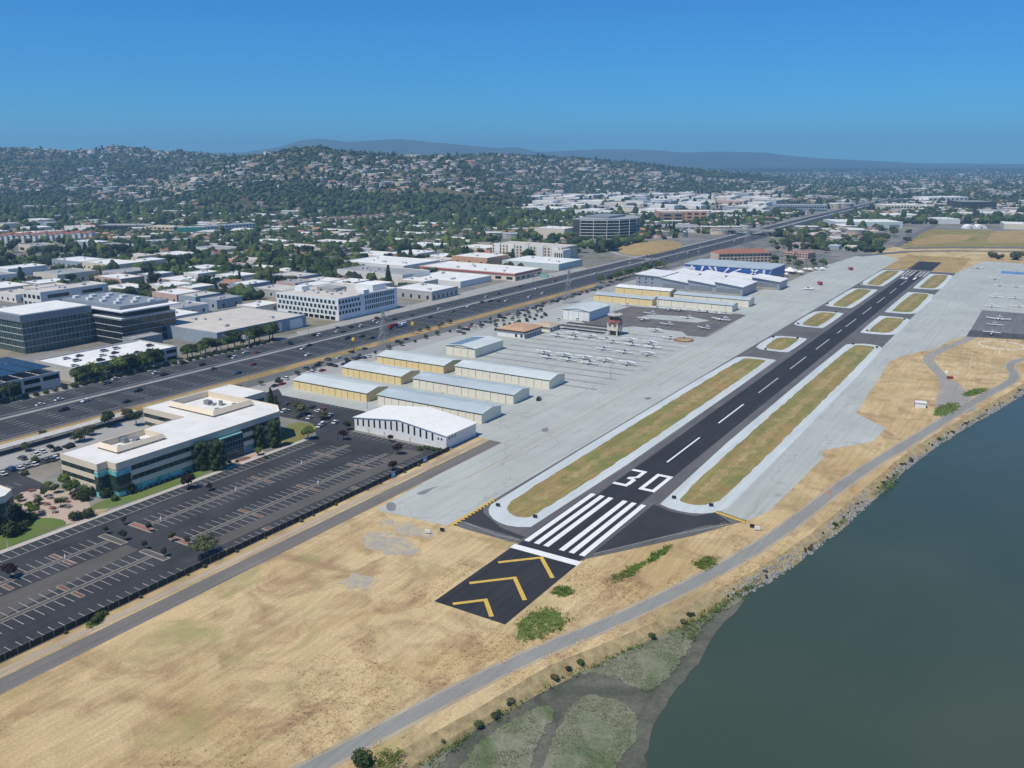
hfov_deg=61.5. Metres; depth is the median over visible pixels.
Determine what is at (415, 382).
hangar door
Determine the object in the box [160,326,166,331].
window
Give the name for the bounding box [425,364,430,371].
hangar door
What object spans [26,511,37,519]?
shrub
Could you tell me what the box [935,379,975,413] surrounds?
track pad
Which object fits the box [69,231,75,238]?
townhouse
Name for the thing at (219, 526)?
median soil
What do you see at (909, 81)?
sky
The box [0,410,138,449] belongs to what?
road
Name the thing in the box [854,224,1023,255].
road
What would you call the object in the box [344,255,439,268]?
warehouse
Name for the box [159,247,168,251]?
house
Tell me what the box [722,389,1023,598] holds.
rocks
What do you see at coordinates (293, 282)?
warehouse
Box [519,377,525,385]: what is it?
hangar door
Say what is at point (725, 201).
warehouse
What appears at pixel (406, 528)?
gravel patch
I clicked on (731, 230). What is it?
overpass
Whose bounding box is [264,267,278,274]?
broadleaf tree
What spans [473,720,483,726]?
shrub
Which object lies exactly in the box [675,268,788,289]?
hangar
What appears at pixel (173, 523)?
parking lines
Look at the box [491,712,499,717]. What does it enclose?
shrub
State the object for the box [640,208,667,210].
warehouse
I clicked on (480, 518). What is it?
runway connector
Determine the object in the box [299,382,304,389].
hangar door
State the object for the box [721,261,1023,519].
taxiway
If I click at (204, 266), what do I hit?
warehouse
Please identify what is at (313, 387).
hangar door
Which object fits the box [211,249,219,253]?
house
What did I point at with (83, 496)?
shrub
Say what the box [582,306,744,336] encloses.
aircraft parking apron
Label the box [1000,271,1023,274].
helipad
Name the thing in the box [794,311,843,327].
infield border
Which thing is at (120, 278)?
warehouse
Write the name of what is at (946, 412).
green weeds
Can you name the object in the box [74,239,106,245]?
warehouse
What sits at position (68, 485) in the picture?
broadleaf tree
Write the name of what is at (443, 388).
hangar door
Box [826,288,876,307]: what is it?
infield border
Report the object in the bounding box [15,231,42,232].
warehouse
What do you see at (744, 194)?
warehouse
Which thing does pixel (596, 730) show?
marsh
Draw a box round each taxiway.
[455,269,955,560]
[638,314,708,322]
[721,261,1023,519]
[967,330,1023,339]
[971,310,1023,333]
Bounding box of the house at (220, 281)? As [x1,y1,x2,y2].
[216,277,226,287]
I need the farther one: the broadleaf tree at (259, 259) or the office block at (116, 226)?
the office block at (116, 226)
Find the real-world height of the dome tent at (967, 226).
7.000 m
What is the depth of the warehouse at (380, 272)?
837.22 m
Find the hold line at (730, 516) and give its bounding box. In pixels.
[715,511,746,522]
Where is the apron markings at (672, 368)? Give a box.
[467,259,1021,553]
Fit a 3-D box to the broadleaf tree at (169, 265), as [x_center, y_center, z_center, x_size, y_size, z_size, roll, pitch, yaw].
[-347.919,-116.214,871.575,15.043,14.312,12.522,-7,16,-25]
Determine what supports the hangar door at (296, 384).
in the hangar at (358, 390)
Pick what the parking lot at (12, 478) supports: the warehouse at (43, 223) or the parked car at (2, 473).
the parked car at (2, 473)
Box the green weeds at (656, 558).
[646,547,668,562]
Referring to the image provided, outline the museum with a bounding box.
[684,259,785,276]
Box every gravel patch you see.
[338,573,379,589]
[360,532,419,555]
[378,519,437,536]
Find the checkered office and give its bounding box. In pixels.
[276,281,396,320]
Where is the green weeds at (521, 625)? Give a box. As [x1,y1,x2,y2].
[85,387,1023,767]
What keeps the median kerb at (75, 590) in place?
on the parking lot at (362, 447)
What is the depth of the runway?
314.45 m
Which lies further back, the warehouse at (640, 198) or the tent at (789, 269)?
the warehouse at (640, 198)
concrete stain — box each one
[386,502,395,510]
[417,486,437,494]
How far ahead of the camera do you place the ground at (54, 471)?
609.63 m
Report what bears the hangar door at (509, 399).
in the hangar at (482, 389)
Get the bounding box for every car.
[0,471,7,475]
[6,465,16,471]
[16,465,24,469]
[17,455,27,460]
[21,462,31,467]
[30,451,40,455]
[30,461,38,465]
[39,457,49,462]
[48,456,56,461]
[58,406,69,411]
[61,444,71,448]
[133,387,142,391]
[280,408,289,412]
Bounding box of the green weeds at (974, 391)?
[963,388,985,395]
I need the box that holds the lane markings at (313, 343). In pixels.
[0,210,848,437]
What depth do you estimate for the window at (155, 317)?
564.20 m
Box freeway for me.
[0,191,973,439]
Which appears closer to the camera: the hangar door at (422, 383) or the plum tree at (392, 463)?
the plum tree at (392, 463)
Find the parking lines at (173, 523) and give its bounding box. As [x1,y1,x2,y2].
[0,403,419,650]
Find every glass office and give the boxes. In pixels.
[0,292,180,353]
[947,200,996,210]
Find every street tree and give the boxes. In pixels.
[14,493,24,500]
[21,442,30,450]
[32,497,43,503]
[38,430,47,434]
[69,428,89,441]
[71,491,78,498]
[82,425,96,434]
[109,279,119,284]
[120,408,133,418]
[125,247,133,252]
[209,287,218,291]
[218,283,227,288]
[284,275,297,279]
[290,401,299,407]
[294,403,309,412]
[317,410,328,418]
[607,243,616,250]
[903,236,912,240]
[1011,251,1023,258]
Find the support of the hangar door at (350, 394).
in the hangar at (358, 390)
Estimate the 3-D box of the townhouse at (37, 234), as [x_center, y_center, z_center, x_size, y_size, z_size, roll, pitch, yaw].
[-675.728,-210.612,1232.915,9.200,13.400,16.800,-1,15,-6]
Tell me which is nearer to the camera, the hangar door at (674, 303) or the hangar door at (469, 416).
the hangar door at (469, 416)
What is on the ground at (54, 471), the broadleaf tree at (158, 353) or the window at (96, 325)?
the broadleaf tree at (158, 353)
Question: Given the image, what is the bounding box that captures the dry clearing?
[886,255,970,271]
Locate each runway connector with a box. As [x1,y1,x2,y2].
[463,509,523,538]
[591,504,729,554]
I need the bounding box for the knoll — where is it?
[618,240,681,254]
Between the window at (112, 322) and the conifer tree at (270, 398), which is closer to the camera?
the conifer tree at (270, 398)
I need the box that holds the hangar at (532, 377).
[454,360,565,388]
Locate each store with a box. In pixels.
[502,255,581,270]
[784,250,814,258]
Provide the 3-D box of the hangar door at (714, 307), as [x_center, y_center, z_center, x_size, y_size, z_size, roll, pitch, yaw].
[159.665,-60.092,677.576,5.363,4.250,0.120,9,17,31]
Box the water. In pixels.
[644,393,1023,767]
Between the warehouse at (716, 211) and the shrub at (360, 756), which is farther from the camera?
the warehouse at (716, 211)
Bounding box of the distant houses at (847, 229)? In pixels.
[0,146,1023,241]
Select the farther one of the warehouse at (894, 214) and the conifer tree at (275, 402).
the warehouse at (894, 214)
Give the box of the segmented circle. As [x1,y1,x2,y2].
[979,341,1023,349]
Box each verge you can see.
[0,285,595,444]
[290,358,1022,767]
[593,266,662,284]
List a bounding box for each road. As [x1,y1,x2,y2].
[0,255,710,456]
[0,258,709,469]
[0,440,501,693]
[297,267,585,334]
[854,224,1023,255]
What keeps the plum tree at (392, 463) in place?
on the parking lot at (362, 447)
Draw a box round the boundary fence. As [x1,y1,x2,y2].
[0,445,449,662]
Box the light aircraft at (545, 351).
[536,349,551,354]
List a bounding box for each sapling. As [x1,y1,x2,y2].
[118,530,126,535]
[141,540,147,548]
[145,522,151,527]
[160,547,166,556]
[168,532,175,538]
[183,536,190,541]
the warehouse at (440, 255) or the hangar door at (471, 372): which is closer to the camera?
the hangar door at (471, 372)
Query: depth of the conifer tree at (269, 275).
793.91 m
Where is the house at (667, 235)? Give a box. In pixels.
[663,233,672,237]
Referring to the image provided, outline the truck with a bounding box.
[387,322,406,329]
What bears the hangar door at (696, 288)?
in the hangar at (710, 284)
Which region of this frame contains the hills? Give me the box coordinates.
[0,147,1023,240]
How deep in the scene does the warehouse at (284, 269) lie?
887.23 m
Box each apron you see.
[279,255,897,524]
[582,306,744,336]
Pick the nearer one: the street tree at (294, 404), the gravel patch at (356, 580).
the gravel patch at (356, 580)
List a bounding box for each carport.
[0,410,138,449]
[559,324,604,332]
[567,322,606,327]
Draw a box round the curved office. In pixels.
[573,214,639,238]
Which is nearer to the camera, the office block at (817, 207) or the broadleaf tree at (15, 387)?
the broadleaf tree at (15, 387)
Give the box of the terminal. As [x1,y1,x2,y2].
[497,322,542,338]
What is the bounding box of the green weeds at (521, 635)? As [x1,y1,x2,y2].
[515,608,566,640]
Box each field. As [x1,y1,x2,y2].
[0,247,1023,767]
[892,234,978,245]
[901,229,1023,246]
[987,230,1023,242]
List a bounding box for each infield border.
[489,357,775,526]
[661,344,881,512]
[756,336,805,351]
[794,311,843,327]
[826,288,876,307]
[861,316,909,334]
[862,270,903,285]
[885,292,933,313]
[913,274,952,289]
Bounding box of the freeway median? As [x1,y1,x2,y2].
[0,196,910,419]
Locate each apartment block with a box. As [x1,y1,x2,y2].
[145,225,177,231]
[176,226,206,232]
[201,222,255,229]
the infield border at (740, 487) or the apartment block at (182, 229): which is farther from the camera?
the apartment block at (182, 229)
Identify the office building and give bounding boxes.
[0,485,16,531]
[60,384,280,497]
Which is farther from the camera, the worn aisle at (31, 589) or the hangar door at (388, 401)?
the hangar door at (388, 401)
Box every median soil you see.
[0,540,109,584]
[0,556,150,622]
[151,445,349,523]
[190,454,386,539]
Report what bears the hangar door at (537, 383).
in the hangar at (532, 377)
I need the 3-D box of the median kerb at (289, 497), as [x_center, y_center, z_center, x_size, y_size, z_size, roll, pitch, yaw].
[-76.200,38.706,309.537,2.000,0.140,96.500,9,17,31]
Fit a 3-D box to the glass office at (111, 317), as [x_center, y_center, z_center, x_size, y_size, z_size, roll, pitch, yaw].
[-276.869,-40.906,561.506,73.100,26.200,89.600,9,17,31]
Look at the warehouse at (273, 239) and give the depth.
1204.24 m
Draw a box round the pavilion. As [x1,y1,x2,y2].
[122,332,162,343]
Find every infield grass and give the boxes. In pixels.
[507,358,764,516]
[680,345,873,504]
[766,337,797,349]
[776,340,786,346]
[803,312,835,325]
[809,314,828,323]
[833,289,870,306]
[839,291,863,304]
[867,270,898,284]
[869,317,903,332]
[872,271,894,283]
[878,319,896,330]
[892,293,928,311]
[900,294,921,310]
[919,275,947,287]
[925,276,942,286]
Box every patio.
[14,489,106,523]
[226,449,265,462]
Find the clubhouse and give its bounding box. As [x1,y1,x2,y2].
[535,321,559,331]
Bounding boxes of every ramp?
[606,237,690,256]
[686,229,795,232]
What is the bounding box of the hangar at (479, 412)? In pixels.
[376,387,501,423]
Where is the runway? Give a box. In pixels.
[435,261,941,623]
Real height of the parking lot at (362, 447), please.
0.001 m
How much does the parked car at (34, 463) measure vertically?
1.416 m
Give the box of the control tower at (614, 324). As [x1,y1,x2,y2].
[607,307,622,335]
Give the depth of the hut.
413.25 m
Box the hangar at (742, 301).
[673,291,754,306]
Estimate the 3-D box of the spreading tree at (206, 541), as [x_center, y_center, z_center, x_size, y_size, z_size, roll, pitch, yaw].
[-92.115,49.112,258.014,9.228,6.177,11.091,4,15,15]
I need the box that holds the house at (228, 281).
[222,279,242,289]
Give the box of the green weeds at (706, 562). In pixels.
[694,559,716,569]
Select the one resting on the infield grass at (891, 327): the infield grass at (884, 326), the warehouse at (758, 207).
the infield grass at (884, 326)
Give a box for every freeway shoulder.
[0,202,896,441]
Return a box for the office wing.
[535,226,573,238]
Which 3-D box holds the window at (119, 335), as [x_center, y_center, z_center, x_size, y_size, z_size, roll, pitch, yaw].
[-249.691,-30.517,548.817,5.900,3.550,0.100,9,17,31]
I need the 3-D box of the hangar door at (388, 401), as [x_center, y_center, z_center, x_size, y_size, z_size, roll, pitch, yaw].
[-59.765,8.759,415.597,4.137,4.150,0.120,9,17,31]
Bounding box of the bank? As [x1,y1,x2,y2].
[370,383,1023,767]
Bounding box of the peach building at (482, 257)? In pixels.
[452,252,508,264]
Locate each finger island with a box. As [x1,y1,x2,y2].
[0,584,14,590]
[49,554,61,559]
[56,585,69,590]
[62,560,75,564]
[70,591,85,597]
[251,513,263,517]
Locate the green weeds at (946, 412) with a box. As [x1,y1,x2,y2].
[933,403,958,415]
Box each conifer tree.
[16,267,25,280]
[82,241,86,253]
[108,247,115,257]
[147,263,157,282]
[178,256,184,265]
[187,238,190,249]
[190,241,196,251]
[267,268,271,283]
[267,387,273,403]
[273,395,279,408]
[290,256,297,269]
[305,259,310,272]
[384,264,392,281]
[408,245,412,254]
[461,246,466,253]
[510,248,515,257]
[594,237,599,252]
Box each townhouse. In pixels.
[1,233,7,242]
[6,232,15,242]
[17,232,24,242]
[23,231,32,238]
[30,233,35,241]
[35,232,40,239]
[40,231,49,235]
[47,232,52,241]
[51,231,58,241]
[57,231,66,237]
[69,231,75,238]
[74,230,83,238]
[81,231,86,237]
[86,230,95,236]
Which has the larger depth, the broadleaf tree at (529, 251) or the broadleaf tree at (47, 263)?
the broadleaf tree at (529, 251)
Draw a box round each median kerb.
[0,540,110,585]
[0,556,152,623]
[151,445,350,524]
[190,453,388,540]
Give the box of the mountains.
[212,138,1023,171]
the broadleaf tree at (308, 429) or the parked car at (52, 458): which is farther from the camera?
the broadleaf tree at (308, 429)
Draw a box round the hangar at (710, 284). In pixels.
[635,269,757,295]
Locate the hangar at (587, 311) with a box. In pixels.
[563,302,609,320]
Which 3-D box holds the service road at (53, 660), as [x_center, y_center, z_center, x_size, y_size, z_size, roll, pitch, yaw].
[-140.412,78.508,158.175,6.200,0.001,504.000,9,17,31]
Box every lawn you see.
[0,518,65,549]
[89,470,209,509]
[268,422,315,448]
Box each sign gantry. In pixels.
[240,334,248,348]
[533,274,552,282]
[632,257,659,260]
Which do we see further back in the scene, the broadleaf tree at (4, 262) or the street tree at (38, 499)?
the broadleaf tree at (4, 262)
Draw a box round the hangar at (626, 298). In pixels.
[594,292,656,305]
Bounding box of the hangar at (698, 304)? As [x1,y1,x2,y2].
[654,296,737,311]
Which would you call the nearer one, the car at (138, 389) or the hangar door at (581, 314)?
the car at (138, 389)
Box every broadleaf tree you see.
[0,259,9,265]
[0,384,7,394]
[2,381,21,396]
[5,242,17,249]
[5,253,16,260]
[23,501,32,507]
[26,245,38,253]
[27,503,40,511]
[39,487,48,496]
[40,260,50,265]
[43,481,52,488]
[46,444,54,448]
[47,244,60,250]
[49,484,59,491]
[54,497,66,506]
[57,472,70,482]
[61,480,76,493]
[64,245,73,253]
[65,274,76,281]
[69,367,87,383]
[70,478,79,491]
[75,364,94,381]
[85,247,96,256]
[85,362,101,378]
[95,364,109,375]
[100,411,114,426]
[102,279,113,284]
[105,362,115,371]
[108,355,127,371]
[118,244,128,251]
[118,254,130,259]
[120,252,133,257]
[121,353,139,372]
[123,286,135,293]
[126,410,142,425]
[134,352,145,368]
[135,262,145,267]
[138,283,150,290]
[138,351,156,368]
[139,264,156,272]
[143,246,154,253]
[145,348,164,366]
[146,273,161,281]
[155,265,168,270]
[161,262,175,269]
[166,254,176,259]
[179,344,193,356]
[180,264,189,269]
[187,343,197,356]
[193,249,201,254]
[195,274,211,282]
[195,342,208,355]
[196,337,213,353]
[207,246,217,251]
[209,265,218,269]
[210,338,221,349]
[213,259,225,264]
[215,289,226,294]
[217,338,226,349]
[222,336,234,347]
[224,330,243,345]
[225,287,234,293]
[233,264,242,270]
[244,325,261,341]
[244,329,257,342]
[254,447,261,454]
[255,256,265,261]
[256,329,264,340]
[261,247,269,251]
[262,321,279,339]
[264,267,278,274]
[270,259,281,265]
[272,274,284,280]
[276,250,288,257]
[300,425,314,438]
[303,245,314,249]
[308,264,321,272]
[312,251,324,256]
[330,246,340,251]
[330,261,342,268]
[333,260,344,264]
[343,421,350,429]
[352,246,365,251]
[376,246,384,250]
[398,251,409,257]
[400,244,409,249]
[413,244,421,249]
[521,248,533,255]
[576,242,586,252]
[597,275,604,279]
[604,239,613,250]
[610,237,620,249]
[612,271,621,279]
[641,262,649,267]
[647,228,655,232]
[652,260,661,268]
[770,254,779,259]
[775,228,783,233]
[818,259,827,266]
[890,227,898,233]
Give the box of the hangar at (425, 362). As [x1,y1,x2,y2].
[376,350,461,373]
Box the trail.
[298,358,1023,767]
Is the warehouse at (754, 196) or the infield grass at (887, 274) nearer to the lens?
the infield grass at (887, 274)
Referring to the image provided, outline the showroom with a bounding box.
[419,261,541,280]
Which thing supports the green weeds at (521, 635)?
on the field at (194, 673)
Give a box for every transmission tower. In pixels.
[375,309,391,358]
[562,270,573,303]
[743,223,750,247]
[745,220,751,244]
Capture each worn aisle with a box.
[0,545,137,607]
[0,552,131,617]
[217,449,421,544]
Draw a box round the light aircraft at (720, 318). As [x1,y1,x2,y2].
[712,315,728,320]
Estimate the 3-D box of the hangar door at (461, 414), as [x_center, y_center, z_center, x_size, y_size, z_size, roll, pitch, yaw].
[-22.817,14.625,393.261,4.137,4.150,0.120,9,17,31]
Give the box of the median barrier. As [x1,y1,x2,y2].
[0,238,735,417]
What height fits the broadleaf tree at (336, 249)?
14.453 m
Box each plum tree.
[0,563,17,577]
[180,473,195,488]
[338,429,347,439]
[388,460,397,467]
[392,443,402,452]
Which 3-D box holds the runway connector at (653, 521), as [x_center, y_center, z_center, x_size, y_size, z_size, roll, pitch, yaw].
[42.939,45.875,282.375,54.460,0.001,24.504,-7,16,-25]
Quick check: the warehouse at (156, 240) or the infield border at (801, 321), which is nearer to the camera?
the infield border at (801, 321)
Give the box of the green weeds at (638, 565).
[613,561,644,579]
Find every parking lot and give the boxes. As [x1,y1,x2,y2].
[0,389,437,654]
[0,438,108,497]
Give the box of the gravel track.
[923,337,976,404]
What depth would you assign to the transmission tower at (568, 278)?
706.48 m
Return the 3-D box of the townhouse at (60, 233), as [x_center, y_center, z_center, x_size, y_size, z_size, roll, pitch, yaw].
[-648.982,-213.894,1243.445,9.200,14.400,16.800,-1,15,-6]
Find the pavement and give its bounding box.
[0,437,309,553]
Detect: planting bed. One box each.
[85,510,106,517]
[129,466,209,495]
[236,456,250,460]
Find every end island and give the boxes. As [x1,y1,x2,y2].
[98,534,127,544]
[128,522,157,532]
[139,549,169,560]
[169,536,188,546]
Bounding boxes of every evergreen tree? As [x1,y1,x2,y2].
[191,440,209,470]
[206,438,227,470]
[253,424,265,447]
[266,419,282,447]
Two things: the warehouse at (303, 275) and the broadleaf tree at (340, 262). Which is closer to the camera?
the warehouse at (303, 275)
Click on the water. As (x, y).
(886, 630)
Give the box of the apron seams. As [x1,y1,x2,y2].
[467,326,687,389]
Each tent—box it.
[785,267,795,271]
[961,224,976,228]
[975,224,986,228]
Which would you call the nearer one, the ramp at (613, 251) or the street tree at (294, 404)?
the street tree at (294, 404)
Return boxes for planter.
[674,336,692,341]
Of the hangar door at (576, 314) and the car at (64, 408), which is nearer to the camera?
the car at (64, 408)
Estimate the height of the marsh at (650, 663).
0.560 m
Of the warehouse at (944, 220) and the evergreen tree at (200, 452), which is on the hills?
the warehouse at (944, 220)
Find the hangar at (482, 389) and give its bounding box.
[412,372,528,403]
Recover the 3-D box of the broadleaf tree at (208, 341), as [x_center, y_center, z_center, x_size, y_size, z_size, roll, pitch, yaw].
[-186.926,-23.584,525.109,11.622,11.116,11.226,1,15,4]
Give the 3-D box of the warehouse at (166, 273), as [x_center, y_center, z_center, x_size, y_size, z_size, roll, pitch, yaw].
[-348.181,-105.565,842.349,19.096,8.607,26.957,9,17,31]
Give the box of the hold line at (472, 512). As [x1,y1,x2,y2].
[449,498,495,525]
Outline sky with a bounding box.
[0,0,1023,163]
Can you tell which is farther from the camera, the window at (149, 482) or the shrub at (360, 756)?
the window at (149, 482)
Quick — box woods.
[0,144,1023,299]
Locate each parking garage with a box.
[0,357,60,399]
[34,339,177,382]
[643,224,699,228]
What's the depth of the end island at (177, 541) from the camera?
269.66 m
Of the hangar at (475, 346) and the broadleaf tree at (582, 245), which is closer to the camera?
the hangar at (475, 346)
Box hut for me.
[914,400,927,407]
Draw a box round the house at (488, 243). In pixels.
[477,242,490,244]
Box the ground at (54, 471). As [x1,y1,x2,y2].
[0,241,1023,767]
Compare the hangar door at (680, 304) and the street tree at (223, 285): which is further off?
the street tree at (223, 285)
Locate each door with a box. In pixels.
[277,322,281,331]
[290,318,302,328]
[294,381,298,388]
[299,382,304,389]
[305,383,310,390]
[311,384,316,392]
[317,386,322,393]
[323,387,328,394]
[329,388,334,395]
[335,389,341,396]
[341,390,347,398]
[342,368,347,375]
[348,369,353,376]
[348,391,353,399]
[354,370,358,377]
[354,392,359,400]
[359,371,364,378]
[360,393,366,401]
[365,372,370,379]
[371,373,376,380]
[377,357,382,363]
[377,374,382,381]
[378,396,384,405]
[383,358,388,364]
[383,375,388,382]
[385,398,391,404]
[389,359,393,365]
[389,376,394,383]
[392,399,397,405]
[395,360,400,366]
[395,377,400,384]
[399,400,405,405]
[401,360,405,367]
[407,361,412,368]
[413,362,417,369]
[413,380,418,387]
[419,363,424,370]
[420,381,425,388]
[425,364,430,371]
[426,382,432,389]
[431,365,436,372]
[433,383,439,391]
[437,366,443,373]
[440,384,446,392]
[446,346,452,354]
[447,385,453,393]
[450,410,457,415]
[453,347,459,355]
[454,386,460,394]
[455,367,461,375]
[458,411,465,418]
[461,348,467,356]
[461,388,468,396]
[462,368,468,376]
[466,412,473,420]
[468,349,474,357]
[469,369,474,377]
[469,389,475,397]
[474,414,481,423]
[476,370,482,378]
[476,390,482,398]
[483,371,489,379]
[483,391,489,399]
[490,372,496,380]
[491,393,497,401]
[497,374,503,381]
[498,394,505,402]
[504,375,510,382]
[506,395,512,403]
[512,376,518,384]
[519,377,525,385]
[527,378,533,386]
[534,379,541,387]
[542,380,548,388]
[563,310,567,318]
[568,311,572,319]
[573,311,578,319]
[579,312,583,320]
[584,312,588,320]
[594,295,599,300]
[600,296,605,301]
[606,296,611,301]
[613,297,618,302]
[615,288,623,293]
[619,298,624,302]
[624,288,632,294]
[632,299,638,304]
[633,289,641,294]
[639,299,644,304]
[642,290,650,295]
[645,300,651,305]
[651,291,659,295]
[659,300,664,305]
[660,291,669,296]
[663,283,684,291]
[665,300,670,305]
[671,301,677,306]
[678,302,684,306]
[685,302,690,307]
[689,286,711,293]
[691,303,697,308]
[698,303,704,308]
[705,304,710,309]
[711,305,717,309]
[716,288,739,295]
[718,305,724,310]
[725,306,731,311]
[742,301,748,306]
[756,282,776,289]
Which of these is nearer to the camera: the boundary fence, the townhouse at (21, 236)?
the boundary fence
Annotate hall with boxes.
[353,405,476,448]
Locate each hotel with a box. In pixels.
[492,241,577,258]
[710,248,771,262]
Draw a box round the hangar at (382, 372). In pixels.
[341,361,419,384]
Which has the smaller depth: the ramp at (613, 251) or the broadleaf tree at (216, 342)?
the broadleaf tree at (216, 342)
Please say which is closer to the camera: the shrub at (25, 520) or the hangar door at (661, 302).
the shrub at (25, 520)
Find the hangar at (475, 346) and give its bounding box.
[446,336,502,357]
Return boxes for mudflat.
[439,596,743,767]
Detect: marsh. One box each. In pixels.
[416,596,741,767]
[460,705,554,767]
[541,694,637,767]
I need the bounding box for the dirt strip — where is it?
[0,439,485,675]
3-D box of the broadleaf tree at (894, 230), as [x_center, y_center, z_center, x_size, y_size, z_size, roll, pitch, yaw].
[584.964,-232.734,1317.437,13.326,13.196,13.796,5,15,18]
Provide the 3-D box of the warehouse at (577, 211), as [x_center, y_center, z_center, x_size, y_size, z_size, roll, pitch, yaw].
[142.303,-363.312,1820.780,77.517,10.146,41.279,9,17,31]
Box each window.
[47,292,68,297]
[82,287,102,293]
[93,323,98,328]
[94,329,99,334]
[98,317,103,322]
[99,324,104,329]
[104,318,109,323]
[105,331,111,336]
[106,337,111,343]
[110,319,115,324]
[110,325,116,331]
[111,332,116,337]
[112,338,117,343]
[116,320,121,325]
[116,326,122,332]
[117,333,122,338]
[122,319,130,325]
[122,326,131,332]
[131,318,140,324]
[132,324,140,330]
[139,481,145,487]
[140,316,149,322]
[141,322,149,328]
[146,479,151,485]
[149,315,157,320]
[150,321,158,327]
[151,327,159,332]
[152,477,157,483]
[158,313,166,319]
[159,319,167,325]
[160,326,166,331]
[167,312,175,317]
[168,318,175,323]
[169,471,174,477]
[175,469,180,475]
[608,316,621,320]
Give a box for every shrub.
[0,520,21,535]
[2,398,9,402]
[14,502,22,511]
[16,510,30,519]
[16,521,27,532]
[19,518,30,524]
[20,469,28,474]
[21,393,28,397]
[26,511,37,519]
[30,456,38,461]
[68,510,81,519]
[70,382,78,386]
[77,491,90,500]
[78,484,88,492]
[81,507,94,518]
[87,486,96,495]
[90,615,100,622]
[99,486,113,496]
[111,495,119,500]
[125,483,136,493]
[351,747,372,767]
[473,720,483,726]
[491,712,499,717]
[507,697,514,702]
[550,673,558,678]
[576,659,584,664]
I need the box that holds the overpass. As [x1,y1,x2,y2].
[726,228,790,235]
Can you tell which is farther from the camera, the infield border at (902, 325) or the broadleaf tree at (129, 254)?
the broadleaf tree at (129, 254)
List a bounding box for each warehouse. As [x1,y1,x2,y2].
[0,222,21,227]
[0,263,47,275]
[0,271,16,280]
[0,281,30,290]
[0,288,25,302]
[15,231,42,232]
[18,242,57,252]
[20,225,51,229]
[22,278,70,284]
[23,282,64,288]
[28,218,54,221]
[33,268,96,280]
[37,221,58,225]
[38,230,64,231]
[51,256,104,265]
[64,225,94,230]
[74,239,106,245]
[82,258,140,269]
[94,273,143,283]
[98,267,141,274]
[108,283,151,291]
[111,235,150,239]
[118,253,156,258]
[129,257,165,263]
[138,271,173,281]
[145,238,187,242]
[150,281,192,290]
[152,288,201,301]
[154,251,196,255]
[157,275,195,282]
[166,306,306,343]
[170,300,208,313]
[174,309,198,317]
[177,283,214,290]
[178,291,220,301]
[182,277,216,282]
[183,270,215,276]
[188,264,220,269]
[196,245,235,251]
[200,294,242,308]
[204,222,226,223]
[215,272,255,278]
[229,279,270,287]
[231,262,254,265]
[237,300,276,310]
[253,284,294,296]
[259,239,292,241]
[272,271,318,278]
[276,278,314,285]
[279,267,290,271]
[283,243,314,246]
[298,280,333,285]
[307,276,343,280]
[314,239,357,242]
[324,228,349,229]
[330,233,363,236]
[330,278,369,282]
[337,265,429,284]
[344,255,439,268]
[347,247,386,250]
[349,250,396,256]
[365,280,393,286]
[395,249,435,254]
[397,277,437,283]
[411,242,446,246]
[421,256,451,261]
[421,271,490,287]
[430,253,448,256]
[461,244,491,252]
[523,204,542,205]
[530,195,548,199]
[532,200,559,203]
[537,206,571,208]
[540,203,569,206]
[542,196,572,199]
[558,198,575,200]
[562,209,598,213]
[563,194,583,196]
[563,204,590,207]
[564,202,583,203]
[568,197,588,199]
[577,200,608,204]
[578,208,609,209]
[584,194,598,197]
[591,205,614,208]
[594,210,612,212]
[604,202,632,205]
[607,192,625,193]
[609,196,631,200]
[615,206,644,211]
[625,200,650,204]
[630,197,651,199]
[640,194,665,197]
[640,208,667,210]
[641,203,661,206]
[644,201,668,203]
[650,204,681,209]
[655,195,686,198]
[655,200,678,202]
[671,198,690,201]
[678,201,708,204]
[679,193,699,196]
[680,204,706,208]
[689,199,718,202]
[696,194,717,197]
[705,210,725,212]
[712,196,736,199]
[716,199,748,203]
[717,204,737,207]
[722,206,750,209]
[726,209,770,212]
[735,193,753,196]
[735,198,753,201]
[735,204,768,206]
[742,196,769,197]
[747,201,771,205]
[748,192,763,195]
[748,197,774,198]
[748,206,768,209]
[753,199,781,203]
[759,190,782,192]
[771,198,791,200]
[792,242,808,247]
[823,219,902,227]
[828,244,841,249]
[844,245,857,249]
[855,213,916,216]
[927,217,960,223]
[942,212,1011,215]
[977,209,1006,211]
[1000,221,1023,229]
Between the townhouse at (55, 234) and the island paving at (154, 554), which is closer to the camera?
the island paving at (154, 554)
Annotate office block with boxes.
[22,281,108,303]
[95,223,153,230]
[654,210,706,221]
[659,212,683,219]
[772,204,826,211]
[874,204,921,209]
[913,196,967,200]
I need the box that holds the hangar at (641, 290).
[615,284,676,296]
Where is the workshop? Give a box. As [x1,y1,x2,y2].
[396,282,457,300]
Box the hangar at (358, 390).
[292,373,387,401]
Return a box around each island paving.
[100,534,125,543]
[129,523,154,531]
[140,549,167,559]
[172,537,190,544]
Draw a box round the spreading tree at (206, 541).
[186,532,219,557]
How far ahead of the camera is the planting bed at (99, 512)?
291.43 m
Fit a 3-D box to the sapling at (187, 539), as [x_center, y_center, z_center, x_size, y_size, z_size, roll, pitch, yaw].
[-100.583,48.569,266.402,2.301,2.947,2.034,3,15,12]
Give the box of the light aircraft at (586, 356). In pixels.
[577,353,592,359]

